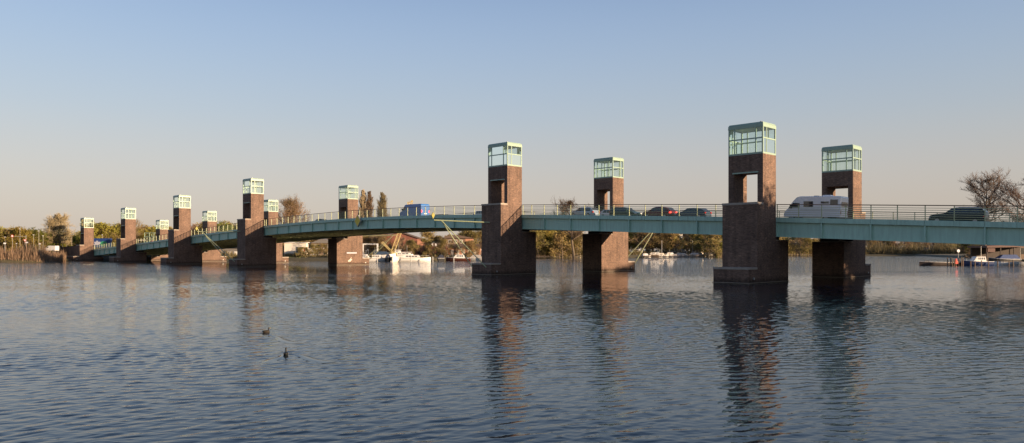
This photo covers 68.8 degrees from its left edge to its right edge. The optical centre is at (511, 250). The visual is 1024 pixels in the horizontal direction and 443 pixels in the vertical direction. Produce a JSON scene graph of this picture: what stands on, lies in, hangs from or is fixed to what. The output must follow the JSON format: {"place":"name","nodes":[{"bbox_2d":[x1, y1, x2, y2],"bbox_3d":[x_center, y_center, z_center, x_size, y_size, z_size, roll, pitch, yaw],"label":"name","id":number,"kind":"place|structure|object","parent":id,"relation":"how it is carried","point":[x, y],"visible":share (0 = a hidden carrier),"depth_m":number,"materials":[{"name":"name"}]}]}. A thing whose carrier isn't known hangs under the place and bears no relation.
{"place":"outdoors","nodes":[
{"label":"outdoors","id":0,"kind":"place"},
{"bbox_2d":[0,256,1023,442],"bbox_3d":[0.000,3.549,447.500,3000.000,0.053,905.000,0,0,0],"label":"water","id":1,"kind":"structure","parent":0,"point":[900,349],"depth_m":25.76,"materials":[{"name":"blue liquid"}]},
{"bbox_2d":[70,218,102,260],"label":"bridge pier","id":2,"kind":"structure","parent":1,"relation":"in","point":[85,250],"depth_m":260.20,"materials":[{"name":"brick"}]},
{"bbox_2d":[94,242,167,255],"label":"bridge span","id":3,"kind":"object","parent":2,"relation":"on","point":[111,250],"visible":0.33,"depth_m":253.16,"materials":[{"name":"metal"}]},
{"bbox_2d":[94,238,111,246],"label":"lorry","id":4,"kind":"object","parent":3,"relation":"on","point":[101,241],"visible":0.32,"depth_m":274.91,"materials":[{"name":"blue"}]},
{"bbox_2d":[109,207,146,262],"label":"bridge pier","id":5,"kind":"structure","parent":1,"relation":"in","point":[126,251],"depth_m":230.08,"materials":[{"name":"brick"}]},
{"bbox_2d":[136,234,236,250],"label":"bridge span","id":6,"kind":"object","parent":5,"relation":"on","point":[161,244],"visible":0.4,"depth_m":223.16,"materials":[{"name":"metal"}]},
{"bbox_2d":[147,220,168,259],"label":"bridge pier","id":7,"kind":"structure","parent":1,"relation":"in","point":[160,232],"depth_m":278.04,"materials":[{"name":"brick"}]},
{"bbox_2d":[161,195,202,263],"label":"bridge pier","id":8,"kind":"structure","parent":1,"relation":"in","point":[182,249],"depth_m":200.01,"materials":[{"name":"brick"}]},
{"bbox_2d":[191,223,332,243],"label":"bridge span","id":9,"kind":"object","parent":8,"relation":"on","point":[223,237],"visible":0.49,"depth_m":192.31,"materials":[{"name":"metal"}]},
{"bbox_2d":[202,211,226,261],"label":"bridge pier","id":10,"kind":"structure","parent":1,"relation":"in","point":[211,256],"depth_m":248.20,"materials":[{"name":"brick"}]},
{"bbox_2d":[229,178,275,266],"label":"bridge pier","id":11,"kind":"structure","parent":1,"relation":"in","point":[256,246],"depth_m":170.17,"materials":[{"name":"brick"}]},
{"bbox_2d":[195,226,240,261],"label":"signal arm","id":12,"kind":"object","parent":11,"relation":"attached to","point":[196,228],"visible":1,"depth_m":170.88},
{"bbox_2d":[262,354,285,362],"bbox_3d":[-7.784,3.535,24.515,0.587,0.021,1.860,0,0,-8],"label":"wake","id":13,"kind":"object","parent":1,"relation":"on","point":[273,360],"visible":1,"depth_m":24.32,"materials":[{"name":"grey liquid"}]},
{"bbox_2d":[264,199,288,262],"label":"bridge pier","id":14,"kind":"structure","parent":1,"relation":"in","point":[269,215],"depth_m":218.38,"materials":[{"name":"brick"}]},
{"bbox_2d":[268,335,301,343],"bbox_3d":[-9.303,3.535,30.054,0.588,0.021,3.324,0,0,-36],"label":"wake","id":15,"kind":"object","parent":1,"relation":"on","point":[280,339],"visible":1,"depth_m":29.55,"materials":[{"name":"grey liquid"}]},
{"bbox_2d":[289,353,336,362],"bbox_3d":[-6.743,3.535,24.687,2.708,0.021,0.588,0,0,45],"label":"wake","id":16,"kind":"object","parent":1,"relation":"on","point":[307,358],"visible":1,"depth_m":24.36,"materials":[{"name":"grey liquid"}]},
{"bbox_2d":[327,185,369,264],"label":"bridge pier","id":17,"kind":"structure","parent":1,"relation":"in","point":[345,250],"depth_m":187.58,"materials":[{"name":"brick"}]},
{"bbox_2d":[365,233,398,259],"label":"signal arm","id":18,"kind":"object","parent":17,"relation":"attached to","point":[381,244],"visible":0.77,"depth_m":190.26},
{"bbox_2d":[369,255,385,261],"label":"motor boat","id":19,"kind":"object","parent":1,"relation":"on","point":[374,258],"visible":0.64,"depth_m":245.88,"materials":[{"name":"white paint"}]},
{"bbox_2d":[374,251,395,257],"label":"motor boat","id":20,"kind":"object","parent":1,"relation":"on","point":[383,254],"visible":0.48,"depth_m":254.91,"materials":[{"name":"white paint"}]},
{"bbox_2d":[395,244,412,257],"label":"motor boat","id":21,"kind":"object","parent":1,"relation":"on","point":[398,251],"visible":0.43,"depth_m":256.84,"materials":[{"name":"white paint"}]},
{"bbox_2d":[398,252,430,261],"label":"motor boat","id":22,"kind":"object","parent":1,"relation":"on","point":[416,258],"visible":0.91,"depth_m":245.70,"materials":[{"name":"white paint"}]},
{"bbox_2d":[446,255,470,260],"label":"motor boat","id":23,"kind":"object","parent":1,"relation":"on","point":[459,258],"visible":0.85,"depth_m":256.88,"materials":[{"name":"white paint"}]},
{"bbox_2d":[471,141,536,274],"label":"bridge pier","id":24,"kind":"structure","parent":1,"relation":"in","point":[508,245],"depth_m":111.29,"materials":[{"name":"brick"}]},
{"bbox_2d":[264,205,574,236],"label":"bridge span","id":25,"kind":"object","parent":24,"relation":"on","point":[390,223],"visible":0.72,"depth_m":145.08,"materials":[{"name":"metal"}]},
{"bbox_2d":[399,204,429,215],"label":"van","id":26,"kind":"object","parent":25,"relation":"on","point":[420,211],"visible":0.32,"depth_m":138.71,"materials":[{"name":"blue"}]},
{"bbox_2d":[431,213,489,266],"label":"signal arm","id":27,"kind":"object","parent":24,"relation":"attached to","point":[444,224],"visible":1,"depth_m":110.75},
{"bbox_2d":[582,157,635,271],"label":"bridge pier","id":28,"kind":"structure","parent":1,"relation":"in","point":[604,251],"depth_m":128.66,"materials":[{"name":"brick"}]},
{"bbox_2d":[628,233,652,262],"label":"signal arm","id":29,"kind":"object","parent":28,"relation":"attached to","point":[643,247],"visible":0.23,"depth_m":132.80},
{"bbox_2d":[712,121,788,283],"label":"bridge pier","id":30,"kind":"structure","parent":1,"relation":"in","point":[754,249],"depth_m":82.74,"materials":[{"name":"brick"}]},
{"bbox_2d":[522,204,795,234],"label":"bridge span","id":31,"kind":"object","parent":30,"relation":"on","point":[697,224],"visible":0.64,"depth_m":98.97,"materials":[{"name":"metal"}]},
{"bbox_2d":[569,207,599,214],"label":"car","id":32,"kind":"object","parent":31,"relation":"on","point":[585,211],"visible":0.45,"depth_m":109.34,"materials":[{"name":"silver metal"}]},
{"bbox_2d":[609,207,641,215],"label":"car","id":33,"kind":"object","parent":31,"relation":"on","point":[623,210],"visible":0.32,"depth_m":104.54,"materials":[{"name":"black metal"}]},
{"bbox_2d":[642,207,676,215],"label":"car","id":34,"kind":"object","parent":31,"relation":"on","point":[663,213],"visible":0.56,"depth_m":100.09,"materials":[{"name":"grey metal"}]},
{"bbox_2d":[674,208,711,215],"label":"car","id":35,"kind":"object","parent":31,"relation":"on","point":[694,210],"visible":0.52,"depth_m":96.43,"materials":[{"name":"black metal"}]},
{"bbox_2d":[776,204,1023,245],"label":"bridge span","id":36,"kind":"object","parent":30,"relation":"on","point":[985,232],"visible":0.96,"depth_m":74.71,"materials":[{"name":"metal"}]},
{"bbox_2d":[784,195,847,217],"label":"motorhome","id":37,"kind":"object","parent":36,"relation":"on","point":[828,211],"visible":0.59,"depth_m":85.69,"materials":[{"name":"white metal"}]},
{"bbox_2d":[928,207,989,220],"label":"car","id":38,"kind":"object","parent":36,"relation":"on","point":[950,216],"visible":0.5,"depth_m":75.10,"materials":[{"name":"black metal"}]},
{"bbox_2d":[811,144,871,277],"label":"bridge pier","id":39,"kind":"structure","parent":1,"relation":"in","point":[838,258],"depth_m":100.19,"materials":[{"name":"brick"}]},
{"bbox_2d":[919,261,960,265],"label":"dock","id":40,"kind":"object","parent":1,"relation":"on","point":[925,263],"visible":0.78,"depth_m":179.10,"materials":[{"name":"brown wood"}]},
{"bbox_2d":[962,257,993,265],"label":"motor boat","id":41,"kind":"object","parent":1,"relation":"on","point":[977,260],"visible":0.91,"depth_m":177.01,"materials":[{"name":"white paint"}]},
{"bbox_2d":[994,261,1012,264],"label":"motor boat","id":42,"kind":"object","parent":1,"relation":"on","point":[1003,263],"visible":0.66,"depth_m":183.10,"materials":[{"name":"white paint"}]},
{"bbox_2d":[988,255,1021,261],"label":"motor boat","id":43,"kind":"object","parent":1,"relation":"on","point":[1011,258],"visible":0.66,"depth_m":198.01,"materials":[{"name":"metal"}]},
{"bbox_2d":[0,251,1023,261],"bbox_3d":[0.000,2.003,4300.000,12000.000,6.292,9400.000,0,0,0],"label":"ground","id":44,"kind":"structure","parent":0,"point":[105,257],"depth_m":273.75,"materials":[{"name":"brown plant"}]},
{"bbox_2d":[0,227,19,252],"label":"budding tree","id":45,"kind":"object","parent":44,"relation":"on","point":[6,231],"visible":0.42,"depth_m":269.67,"materials":[{"name":"green plant"}]},
{"bbox_2d":[0,226,48,251],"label":"leafy tree","id":46,"kind":"object","parent":44,"relation":"on","point":[18,231],"visible":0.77,"depth_m":260.46,"materials":[{"name":"green plant"}]},
{"bbox_2d":[0,241,66,261],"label":"reeds","id":47,"kind":"object","parent":44,"relation":"on","point":[32,253],"visible":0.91,"depth_m":232.30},
{"bbox_2d":[23,227,60,251],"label":"leafy tree","id":48,"kind":"object","parent":44,"relation":"on","point":[35,233],"visible":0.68,"depth_m":266.32,"materials":[{"name":"green plant"}]},
{"bbox_2d":[44,246,58,251],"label":"van","id":49,"kind":"object","parent":44,"relation":"on","point":[54,248],"visible":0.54,"depth_m":257.07,"materials":[{"name":"white paint"}]},
{"bbox_2d":[41,212,78,252],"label":"bare tree","id":50,"kind":"object","parent":44,"relation":"on","point":[55,225],"visible":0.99,"depth_m":270.33,"materials":[{"name":"brown plant"}]},
{"bbox_2d":[61,246,75,257],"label":"abutment wall","id":51,"kind":"structure","parent":44,"relation":"on","point":[70,250],"depth_m":266.29,"materials":[{"name":"brick"}]},
{"bbox_2d":[61,235,79,246],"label":"leafy tree","id":52,"kind":"object","parent":44,"relation":"on","point":[73,240],"visible":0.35,"depth_m":289.41,"materials":[{"name":"green plant"}]},
{"bbox_2d":[68,231,96,247],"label":"leafy tree","id":53,"kind":"object","parent":44,"relation":"on","point":[78,236],"visible":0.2,"depth_m":286.87,"materials":[{"name":"green plant"}]},
{"bbox_2d":[79,221,120,248],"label":"leafy tree","id":54,"kind":"object","parent":44,"relation":"on","point":[99,225],"visible":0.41,"depth_m":302.94,"materials":[{"name":"green plant"}]},
{"bbox_2d":[97,225,120,247],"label":"budding tree","id":55,"kind":"object","parent":44,"relation":"on","point":[105,236],"visible":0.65,"depth_m":303.67,"materials":[{"name":"green plant"}]},
{"bbox_2d":[136,220,148,242],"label":"bare tree","id":56,"kind":"object","parent":44,"relation":"on","point":[139,234],"visible":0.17,"depth_m":306.11,"materials":[{"name":"brown plant"}]},
{"bbox_2d":[136,227,150,242],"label":"leafy tree","id":57,"kind":"object","parent":44,"relation":"on","point":[142,235],"visible":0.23,"depth_m":315.12,"materials":[{"name":"green plant"}]},
{"bbox_2d":[146,230,155,241],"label":"leafy tree","id":58,"kind":"object","parent":44,"relation":"on","point":[153,233],"visible":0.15,"depth_m":300.44,"materials":[{"name":"green plant"}]},
{"bbox_2d":[142,225,163,242],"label":"leafy tree","id":59,"kind":"object","parent":44,"relation":"on","point":[154,228],"visible":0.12,"depth_m":319.95,"materials":[{"name":"green plant"}]},
{"bbox_2d":[217,221,235,230],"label":"leafy tree","id":60,"kind":"object","parent":44,"relation":"on","point":[225,227],"visible":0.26,"depth_m":304.27,"materials":[{"name":"green plant"}]},
{"bbox_2d":[221,248,236,255],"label":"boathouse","id":61,"kind":"object","parent":44,"relation":"on","point":[230,250],"visible":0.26,"depth_m":298.00,"materials":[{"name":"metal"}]},
{"bbox_2d":[277,193,310,223],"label":"budding tree","id":62,"kind":"object","parent":44,"relation":"on","point":[291,209],"visible":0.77,"depth_m":317.64,"materials":[{"name":"brown plant"}]},
{"bbox_2d":[284,242,319,255],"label":"white house","id":63,"kind":"structure","parent":44,"relation":"on","point":[291,247],"depth_m":287.00,"materials":[{"name":"paint"}]},
{"bbox_2d":[302,244,317,254],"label":"budding tree","id":64,"kind":"object","parent":44,"relation":"on","point":[312,249],"visible":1,"depth_m":275.87,"materials":[{"name":"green plant"}]},
{"bbox_2d":[312,239,327,254],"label":"brown house","id":65,"kind":"structure","parent":44,"relation":"on","point":[321,241],"depth_m":288.60,"materials":[{"name":"brown wood"}]},
{"bbox_2d":[319,243,327,254],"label":"budding tree","id":66,"kind":"object","parent":44,"relation":"on","point":[324,246],"visible":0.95,"depth_m":278.48,"materials":[{"name":"green plant"}]},
{"bbox_2d":[358,189,366,253],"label":"poplar tree","id":67,"kind":"object","parent":44,"relation":"on","point":[362,201],"visible":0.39,"depth_m":329.48,"materials":[{"name":"brown plant"}]},
{"bbox_2d":[364,191,373,253],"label":"poplar tree","id":68,"kind":"object","parent":44,"relation":"on","point":[369,203],"visible":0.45,"depth_m":329.12,"materials":[{"name":"brown plant"}]},
{"bbox_2d":[363,235,376,253],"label":"budding tree","id":69,"kind":"object","parent":44,"relation":"on","point":[367,240],"visible":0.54,"depth_m":288.90,"materials":[{"name":"green plant"}]},
{"bbox_2d":[375,192,387,234],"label":"poplar tree","id":70,"kind":"object","parent":44,"relation":"on","point":[381,202],"visible":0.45,"depth_m":331.55,"materials":[{"name":"brown plant"}]},
{"bbox_2d":[369,234,393,250],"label":"bare tree","id":71,"kind":"object","parent":44,"relation":"on","point":[373,238],"visible":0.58,"depth_m":285.39,"materials":[{"name":"brown plant"}]},
{"bbox_2d":[370,236,392,250],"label":"budding tree","id":72,"kind":"object","parent":44,"relation":"on","point":[379,243],"visible":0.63,"depth_m":285.23,"materials":[{"name":"green plant"}]},
{"bbox_2d":[382,200,412,254],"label":"crane","id":73,"kind":"object","parent":44,"relation":"on","point":[391,251],"visible":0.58,"depth_m":261.72,"materials":[{"name":"metal"}]},
{"bbox_2d":[394,237,406,252],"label":"bare tree","id":74,"kind":"object","parent":44,"relation":"on","point":[401,243],"visible":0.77,"depth_m":276.04,"materials":[{"name":"brown plant"}]},
{"bbox_2d":[385,233,420,254],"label":"warehouse","id":75,"kind":"structure","parent":44,"relation":"on","point":[407,236],"depth_m":287.00,"materials":[{"name":"brick"}]},
{"bbox_2d":[405,239,416,253],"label":"budding tree","id":76,"kind":"object","parent":44,"relation":"on","point":[411,242],"visible":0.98,"depth_m":274.75,"materials":[{"name":"green plant"}]},
{"bbox_2d":[416,238,434,254],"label":"budding tree","id":77,"kind":"object","parent":44,"relation":"on","point":[425,241],"visible":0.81,"depth_m":278.80,"materials":[{"name":"green plant"}]},
{"bbox_2d":[420,232,436,242],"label":"budding tree","id":78,"kind":"object","parent":44,"relation":"on","point":[428,235],"visible":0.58,"depth_m":302.81,"materials":[{"name":"green plant"}]},
{"bbox_2d":[423,245,435,256],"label":"budding tree","id":79,"kind":"object","parent":44,"relation":"on","point":[427,247],"visible":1,"depth_m":275.69,"materials":[{"name":"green plant"}]},
{"bbox_2d":[416,240,447,255],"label":"shed","id":80,"kind":"structure","parent":44,"relation":"on","point":[419,253],"depth_m":286.00,"materials":[{"name":"brick"}]},
{"bbox_2d":[433,238,453,256],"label":"budding tree","id":81,"kind":"object","parent":44,"relation":"on","point":[442,243],"visible":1,"depth_m":274.50,"materials":[{"name":"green plant"}]},
{"bbox_2d":[448,239,461,253],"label":"bare tree","id":82,"kind":"object","parent":44,"relation":"on","point":[455,247],"visible":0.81,"depth_m":279.27,"materials":[{"name":"brown plant"}]},
{"bbox_2d":[440,235,480,254],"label":"boatyard building","id":83,"kind":"structure","parent":44,"relation":"on","point":[463,239],"depth_m":291.00,"materials":[{"name":"brown tile"}]},
{"bbox_2d":[456,240,478,256],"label":"budding tree","id":84,"kind":"object","parent":44,"relation":"on","point":[470,244],"visible":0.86,"depth_m":274.32,"materials":[{"name":"green plant"}]},
{"bbox_2d":[468,231,481,243],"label":"budding tree","id":85,"kind":"object","parent":44,"relation":"on","point":[470,233],"visible":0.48,"depth_m":312.43,"materials":[{"name":"green plant"}]},
{"bbox_2d":[530,230,556,257],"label":"budding tree","id":86,"kind":"object","parent":44,"relation":"on","point":[539,234],"visible":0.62,"depth_m":363.01,"materials":[{"name":"green plant"}]},
{"bbox_2d":[534,230,553,254],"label":"leafy tree","id":87,"kind":"object","parent":44,"relation":"on","point":[549,232],"visible":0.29,"depth_m":373.40,"materials":[{"name":"green plant"}]},
{"bbox_2d":[146,241,965,258],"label":"bank scrub","id":88,"kind":"object","parent":44,"relation":"on","point":[912,249],"visible":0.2,"depth_m":541.60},
{"bbox_2d":[543,231,569,257],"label":"leafy tree","id":89,"kind":"object","parent":44,"relation":"on","point":[551,239],"visible":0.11,"depth_m":377.91,"materials":[{"name":"green plant"}]},
{"bbox_2d":[547,231,580,257],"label":"budding tree","id":90,"kind":"object","parent":44,"relation":"on","point":[558,237],"visible":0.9,"depth_m":362.16,"materials":[{"name":"green plant"}]},
{"bbox_2d":[554,235,581,257],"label":"budding tree","id":91,"kind":"object","parent":44,"relation":"on","point":[566,238],"visible":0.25,"depth_m":371.19,"materials":[{"name":"green plant"}]},
{"bbox_2d":[550,196,592,258],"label":"bare tree","id":92,"kind":"object","parent":44,"relation":"on","point":[573,233],"visible":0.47,"depth_m":329.60,"materials":[{"name":"brown plant"}]},
{"bbox_2d":[562,232,582,257],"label":"budding tree","id":93,"kind":"object","parent":44,"relation":"on","point":[576,242],"visible":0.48,"depth_m":364.32,"materials":[{"name":"green plant"}]},
{"bbox_2d":[628,233,639,249],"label":"leafy tree","id":94,"kind":"object","parent":44,"relation":"on","point":[631,245],"visible":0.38,"depth_m":454.17,"materials":[{"name":"green plant"}]},
{"bbox_2d":[628,232,660,250],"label":"budding tree","id":95,"kind":"object","parent":44,"relation":"on","point":[640,235],"visible":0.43,"depth_m":445.21,"materials":[{"name":"green plant"}]},
{"bbox_2d":[650,233,673,252],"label":"budding tree","id":96,"kind":"object","parent":44,"relation":"on","point":[659,239],"visible":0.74,"depth_m":440.92,"materials":[{"name":"green plant"}]},
{"bbox_2d":[661,233,689,250],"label":"budding tree","id":97,"kind":"object","parent":44,"relation":"on","point":[672,235],"visible":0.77,"depth_m":438.85,"materials":[{"name":"green plant"}]},
{"bbox_2d":[667,235,687,252],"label":"budding tree","id":98,"kind":"object","parent":44,"relation":"on","point":[680,245],"visible":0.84,"depth_m":440.55,"materials":[{"name":"green plant"}]},
{"bbox_2d":[682,234,704,252],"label":"budding tree","id":99,"kind":"object","parent":44,"relation":"on","point":[693,238],"visible":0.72,"depth_m":449.89,"materials":[{"name":"green plant"}]},
{"bbox_2d":[683,234,706,253],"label":"leafy tree","id":100,"kind":"object","parent":44,"relation":"on","point":[700,236],"visible":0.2,"depth_m":467.52,"materials":[{"name":"green plant"}]},
{"bbox_2d":[700,234,720,256],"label":"budding tree","id":101,"kind":"object","parent":44,"relation":"on","point":[706,240],"visible":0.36,"depth_m":431.80,"materials":[{"name":"green plant"}]},
{"bbox_2d":[701,238,721,256],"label":"budding tree","id":102,"kind":"object","parent":44,"relation":"on","point":[714,242],"visible":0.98,"depth_m":420.78,"materials":[{"name":"green plant"}]},
{"bbox_2d":[786,237,810,255],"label":"budding tree","id":103,"kind":"object","parent":44,"relation":"on","point":[794,239],"visible":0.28,"depth_m":543.49,"materials":[{"name":"green plant"}]},
{"bbox_2d":[789,238,809,255],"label":"bare tree","id":104,"kind":"object","parent":44,"relation":"on","point":[798,243],"visible":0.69,"depth_m":524.98,"materials":[{"name":"brown plant"}]},
{"bbox_2d":[795,238,817,255],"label":"budding tree","id":105,"kind":"object","parent":44,"relation":"on","point":[809,241],"visible":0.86,"depth_m":501.41,"materials":[{"name":"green plant"}]},
{"bbox_2d":[954,244,982,258],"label":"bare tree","id":106,"kind":"object","parent":44,"relation":"on","point":[966,253],"visible":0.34,"depth_m":269.25,"materials":[{"name":"brown plant"}]},
{"bbox_2d":[959,166,1014,221],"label":"bare tree","id":107,"kind":"object","parent":44,"relation":"on","point":[975,188],"visible":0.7,"depth_m":249.16,"materials":[{"name":"brown plant"}]},
{"bbox_2d":[967,245,1023,260],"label":"boathouse","id":108,"kind":"object","parent":44,"relation":"on","point":[991,251],"visible":0.65,"depth_m":206.20,"materials":[{"name":"brown wood"}]},
{"bbox_2d":[985,178,1023,221],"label":"bare tree","id":109,"kind":"object","parent":44,"relation":"on","point":[1014,194],"visible":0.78,"depth_m":238.65,"materials":[{"name":"brown plant"}]},
{"bbox_2d":[0,0,1023,250],"label":"sky","id":110,"kind":"structure","parent":0,"point":[107,107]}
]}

